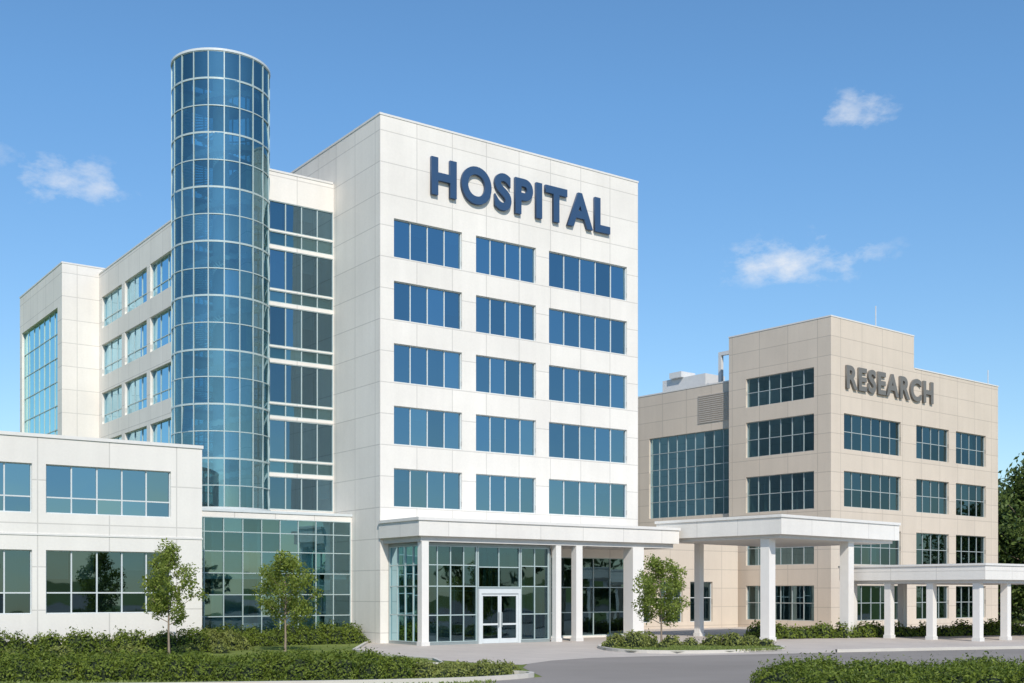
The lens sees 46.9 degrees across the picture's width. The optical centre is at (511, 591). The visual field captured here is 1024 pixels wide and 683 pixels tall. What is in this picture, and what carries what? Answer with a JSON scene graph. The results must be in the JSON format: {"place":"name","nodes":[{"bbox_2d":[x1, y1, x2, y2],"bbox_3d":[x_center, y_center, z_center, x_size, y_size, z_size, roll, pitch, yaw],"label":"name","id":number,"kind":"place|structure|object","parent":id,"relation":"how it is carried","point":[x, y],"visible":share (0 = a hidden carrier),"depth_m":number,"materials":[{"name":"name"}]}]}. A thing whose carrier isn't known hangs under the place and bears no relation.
{"place":"outdoors","nodes":[
{"label":"outdoors","id":0,"kind":"place"},
{"bbox_2d":[0,434,201,643],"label":"walls","id":1,"kind":"structure","parent":0,"point":[183,466],"depth_m":53.09,"materials":[{"name":"white concrete"}]},
{"bbox_2d":[0,462,169,613],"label":"window frames","id":2,"kind":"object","parent":1,"relation":"attached to","point":[71,498],"visible":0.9,"depth_m":52.98,"materials":[{"name":"white metal"}]},
{"bbox_2d":[0,550,167,613],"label":"window","id":3,"kind":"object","parent":2,"relation":"attached to","point":[17,571],"visible":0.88,"depth_m":52.77,"materials":[{"name":"black glass"}]},
{"bbox_2d":[0,463,168,516],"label":"window","id":4,"kind":"structure","parent":2,"relation":"attached to","point":[17,479],"depth_m":53.02,"materials":[{"name":"blue glass"}]},
{"bbox_2d":[0,461,170,613],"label":"reveals","id":5,"kind":"object","parent":1,"relation":"attached to","point":[69,550],"visible":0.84,"depth_m":51.48,"materials":[{"name":"white concrete"}]},
{"bbox_2d":[0,532,202,539],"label":"string course","id":6,"kind":"object","parent":1,"relation":"attached to","point":[98,535],"visible":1,"depth_m":53.02,"materials":[{"name":"concrete"}]},
{"bbox_2d":[0,431,203,448],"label":"coping","id":7,"kind":"object","parent":1,"relation":"on","point":[98,439],"visible":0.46,"depth_m":53.05,"materials":[{"name":"metal"}]},
{"bbox_2d":[171,47,270,510],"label":"glass stair tower","id":8,"kind":"structure","parent":0,"point":[223,75],"depth_m":64.48,"materials":[{"name":"blue glass"}]},
{"bbox_2d":[202,574,345,579],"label":"podium floor","id":9,"kind":"structure","parent":0,"point":[249,576],"depth_m":63.35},
{"bbox_2d":[0,0,1023,492],"label":"sky","id":10,"kind":"structure","parent":0,"point":[792,161],"materials":[{"name":"blue"}]},
{"bbox_2d":[2,612,1023,682],"bbox_3d":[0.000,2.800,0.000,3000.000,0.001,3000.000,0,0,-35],"label":"ground","id":11,"kind":"structure","parent":0,"point":[315,648],"depth_m":57.46,"materials":[{"name":"green plant"}]},
{"bbox_2d":[2,627,253,657],"bbox_3d":[-16.468,2.241,53.271,5.915,1.276,14.526,0,0,27],"label":"shrub bed","id":12,"kind":"object","parent":11,"relation":"on","point":[225,641],"visible":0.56,"depth_m":53.99,"materials":[{"name":"green plant"}]},
{"bbox_2d":[138,538,208,652],"bbox_3d":[-14.500,0.229,50.268,2.462,5.146,2.768,0,0,-35],"label":"young tree","id":13,"kind":"object","parent":11,"relation":"on","point":[167,561],"visible":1,"depth_m":50.00,"materials":[{"name":"green plant"}]},
{"bbox_2d":[0,619,370,655],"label":"hedge","id":14,"kind":"object","parent":11,"relation":"on","point":[320,635],"visible":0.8,"depth_m":54.05,"materials":[{"name":"green plant"}]},
{"bbox_2d":[0,642,425,681],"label":"hedge","id":15,"kind":"object","parent":11,"relation":"on","point":[45,666],"visible":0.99,"depth_m":37.09,"materials":[{"name":"green plant"}]},
{"bbox_2d":[205,237,325,631],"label":"partitions","id":16,"kind":"object","parent":11,"relation":"on","point":[253,563],"visible":0.06,"depth_m":64.43,"materials":[{"name":"paint"}]},
{"bbox_2d":[202,229,334,632],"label":"rooms","id":17,"kind":"object","parent":11,"relation":"on","point":[233,564],"visible":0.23,"depth_m":66.15,"materials":[{"name":"glass"}]},
{"bbox_2d":[299,521,329,589],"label":"blinds","id":18,"kind":"object","parent":17,"relation":"attached to","point":[322,546],"visible":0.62,"depth_m":65.78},
{"bbox_2d":[252,550,323,651],"bbox_3d":[-10.600,0.395,55.499,3.157,4.816,3.178,0,0,-20],"label":"young tree","id":19,"kind":"object","parent":11,"relation":"on","point":[289,564],"visible":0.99,"depth_m":54.97,"materials":[{"name":"green plant"}]},
{"bbox_2d":[20,114,637,642],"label":"walls","id":20,"kind":"structure","parent":11,"relation":"on","point":[376,170],"depth_m":67.72,"materials":[{"name":"white concrete"}]},
{"bbox_2d":[202,508,351,516],"bbox_3d":[-13.511,-4.315,63.574,10.829,0.130,0.300,0,0,-35],"label":"podium coping","id":21,"kind":"object","parent":20,"relation":"attached to","point":[274,512],"visible":0.57,"depth_m":63.92,"materials":[{"name":"white concrete"}]},
{"bbox_2d":[24,196,622,636],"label":"window frames","id":22,"kind":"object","parent":20,"relation":"attached to","point":[242,532],"visible":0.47,"depth_m":67.89,"materials":[{"name":"grey metal"}]},
{"bbox_2d":[25,311,57,434],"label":"window","id":23,"kind":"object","parent":22,"relation":"on","point":[53,366],"visible":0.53,"depth_m":91.76,"materials":[{"name":"blue glass"}]},
{"bbox_2d":[105,198,331,510],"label":"windows","id":24,"kind":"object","parent":22,"relation":"in","point":[277,371],"visible":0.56,"depth_m":67.61,"materials":[{"name":"blue glass"}]},
{"bbox_2d":[551,558,622,635],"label":"window","id":25,"kind":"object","parent":22,"relation":"attached to","point":[601,595],"visible":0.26,"depth_m":73.08,"materials":[{"name":"glass"}]},
{"bbox_2d":[22,196,626,635],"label":"reveals","id":26,"kind":"object","parent":20,"relation":"attached to","point":[272,346],"visible":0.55,"depth_m":78.47,"materials":[{"name":"white concrete"}]},
{"bbox_2d":[394,219,625,517],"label":"window frames","id":27,"kind":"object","parent":26,"relation":"on","point":[505,243],"visible":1,"depth_m":68.98,"materials":[{"name":"white metal"}]},
{"bbox_2d":[394,220,624,516],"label":"windows","id":28,"kind":"structure","parent":27,"relation":"attached to","point":[452,374],"depth_m":69.17,"materials":[{"name":"blue glass"}]},
{"bbox_2d":[19,112,638,297],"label":"coping","id":29,"kind":"object","parent":20,"relation":"on","point":[367,121],"visible":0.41,"depth_m":69.37,"materials":[{"name":"metal"}]},
{"bbox_2d":[430,156,609,234],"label":"hospital sign","id":30,"kind":"object","parent":20,"relation":"attached to","point":[450,179],"visible":1,"depth_m":68.98,"materials":[{"name":"blue metal"}]},
{"bbox_2d":[148,670,533,682],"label":"kerb","id":31,"kind":"structure","parent":11,"relation":"on","point":[521,674],"depth_m":35.97,"materials":[{"name":"concrete"}]},
{"bbox_2d":[0,644,783,682],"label":"grass","id":32,"kind":"structure","parent":11,"relation":"on","point":[710,647],"depth_m":50.88,"materials":[{"name":"green plant"}]},
{"bbox_2d":[410,659,521,677],"bbox_3d":[-1.597,2.502,39.741,3.889,0.727,3.522,0,0,9],"label":"hedge","id":33,"kind":"object","parent":11,"relation":"on","point":[464,669],"visible":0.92,"depth_m":38.50,"materials":[{"name":"green plant"}]},
{"bbox_2d":[638,316,997,628],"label":"walls","id":34,"kind":"structure","parent":11,"relation":"on","point":[829,348],"depth_m":94.09,"materials":[{"name":"beige concrete"}]},
{"bbox_2d":[698,391,728,423],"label":"louvers","id":35,"kind":"object","parent":34,"relation":"attached to","point":[717,410],"visible":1,"depth_m":97.53,"materials":[{"name":"metal"}]},
{"bbox_2d":[650,368,983,620],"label":"window frames","id":36,"kind":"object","parent":34,"relation":"attached to","point":[851,489],"visible":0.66,"depth_m":96.00,"materials":[{"name":"metal"}]},
{"bbox_2d":[651,368,982,619],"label":"windows","id":37,"kind":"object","parent":36,"relation":"in","point":[786,504],"visible":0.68,"depth_m":93.88,"materials":[{"name":"blue glass"}]},
{"bbox_2d":[649,367,985,620],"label":"reveals","id":38,"kind":"object","parent":34,"relation":"in","point":[899,496],"visible":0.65,"depth_m":98.40,"materials":[{"name":"beige concrete"}]},
{"bbox_2d":[638,315,998,397],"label":"coping","id":39,"kind":"object","parent":34,"relation":"on","point":[810,320],"visible":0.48,"depth_m":94.76,"materials":[{"name":"metal"}]},
{"bbox_2d":[845,365,933,403],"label":"research sign","id":40,"kind":"object","parent":34,"relation":"attached to","point":[891,385],"visible":1,"depth_m":92.17,"materials":[{"name":"grey metal"}]},
{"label":"roof","id":41,"kind":"object","parent":34,"relation":"attached to","visible":0},
{"bbox_2d":[663,371,724,391],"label":"rooftop unit","id":42,"kind":"object","parent":41,"relation":"on","point":[680,379],"visible":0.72,"depth_m":102.61,"materials":[{"name":"metal"}]},
{"bbox_2d":[718,350,728,381],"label":"vent stack","id":43,"kind":"object","parent":41,"relation":"on","point":[720,364],"visible":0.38,"depth_m":98.33,"materials":[{"name":"metal"}]},
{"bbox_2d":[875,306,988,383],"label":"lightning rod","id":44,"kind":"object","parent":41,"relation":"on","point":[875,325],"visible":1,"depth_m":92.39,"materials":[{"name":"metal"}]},
{"bbox_2d":[743,617,1023,638],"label":"hedge","id":45,"kind":"object","parent":11,"relation":"on","point":[825,630],"visible":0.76,"depth_m":72.36,"materials":[{"name":"green plant"}]},
{"bbox_2d":[747,650,1023,682],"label":"hedge","id":46,"kind":"object","parent":11,"relation":"on","point":[985,669],"visible":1,"depth_m":30.53,"materials":[{"name":"green plant"}]},
{"bbox_2d":[998,452,1023,620],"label":"distant trees","id":47,"kind":"object","parent":11,"relation":"on","point":[1010,524],"visible":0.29,"depth_m":115.99,"materials":[{"name":"green plant"}]},
{"bbox_2d":[359,623,1023,664],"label":"entrance pavement","id":48,"kind":"structure","parent":0,"point":[522,653],"depth_m":60.41,"materials":[{"name":"grey concrete"}]},
{"bbox_2d":[352,641,442,663],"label":"kerb","id":49,"kind":"structure","parent":48,"relation":"on","point":[391,655],"depth_m":50.17,"materials":[{"name":"concrete"}]},
{"bbox_2d":[389,542,550,644],"bbox_3d":[-2.196,0.100,65.294,8.580,5.400,3.622,0,0,-35],"label":"entrance vestibule","id":50,"kind":"object","parent":48,"relation":"on","point":[488,593],"visible":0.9,"depth_m":63.67,"materials":[{"name":"glass"}]},
{"bbox_2d":[482,593,517,643],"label":"door leaves","id":51,"kind":"structure","parent":50,"relation":"in","point":[493,640],"depth_m":64.28,"materials":[{"name":"white metal"}]},
{"bbox_2d":[378,517,680,645],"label":"entrance canopy","id":52,"kind":"object","parent":48,"relation":"on","point":[633,543],"visible":0.87,"depth_m":66.04,"materials":[{"name":"white concrete"}]},
{"bbox_2d":[644,543,737,628],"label":"walls","id":53,"kind":"structure","parent":48,"relation":"on","point":[721,567],"depth_m":92.21,"materials":[{"name":"beige concrete"}]},
{"bbox_2d":[644,582,710,622],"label":"window frame","id":54,"kind":"object","parent":53,"relation":"attached to","point":[691,597],"visible":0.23,"depth_m":91.55,"materials":[{"name":"white metal"}]},
{"bbox_2d":[644,582,709,621],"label":"window","id":55,"kind":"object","parent":54,"relation":"attached to","point":[706,602],"visible":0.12,"depth_m":91.30,"materials":[{"name":"black glass"}]},
{"bbox_2d":[650,582,712,622],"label":"reveals","id":56,"kind":"object","parent":53,"relation":"attached to","point":[711,604],"visible":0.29,"depth_m":92.17,"materials":[{"name":"beige concrete"}]},
{"bbox_2d":[598,643,784,653],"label":"kerb","id":57,"kind":"structure","parent":48,"relation":"on","point":[600,646],"depth_m":53.98,"materials":[{"name":"concrete"}]},
{"bbox_2d":[655,514,900,640],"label":"drop off canopy","id":58,"kind":"object","parent":48,"relation":"on","point":[767,534],"visible":0.84,"depth_m":70.08,"materials":[{"name":"concrete"}]},
{"bbox_2d":[838,563,1023,640],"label":"drop off canopy","id":59,"kind":"object","parent":48,"relation":"on","point":[977,576],"visible":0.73,"depth_m":68.85,"materials":[{"name":"concrete"}]},
{"bbox_2d":[474,649,1023,682],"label":"asphalt road","id":60,"kind":"structure","parent":0,"point":[699,669],"depth_m":44.86,"materials":[{"name":"grey asphalt"}]},
{"bbox_2d":[835,646,1023,652],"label":"kerb","id":61,"kind":"structure","parent":60,"relation":"on","point":[926,649],"depth_m":56.34,"materials":[{"name":"concrete"}]},
{"label":"lawn","id":62,"kind":"structure","parent":0,"visible":0},
{"bbox_2d":[631,553,690,641],"bbox_3d":[7.468,0.360,59.973,3.008,4.684,3.705,0,0,29],"label":"young tree","id":63,"kind":"object","parent":62,"relation":"on","point":[657,567],"visible":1,"depth_m":59.73,"materials":[{"name":"green plant"}]},
{"bbox_2d":[601,628,775,647],"bbox_3d":[8.575,2.276,58.363,8.732,1.023,3.712,0,0,-11],"label":"shrub bed","id":64,"kind":"object","parent":62,"relation":"on","point":[637,639],"visible":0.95,"depth_m":57.98,"materials":[{"name":"green plant"}]}
]}

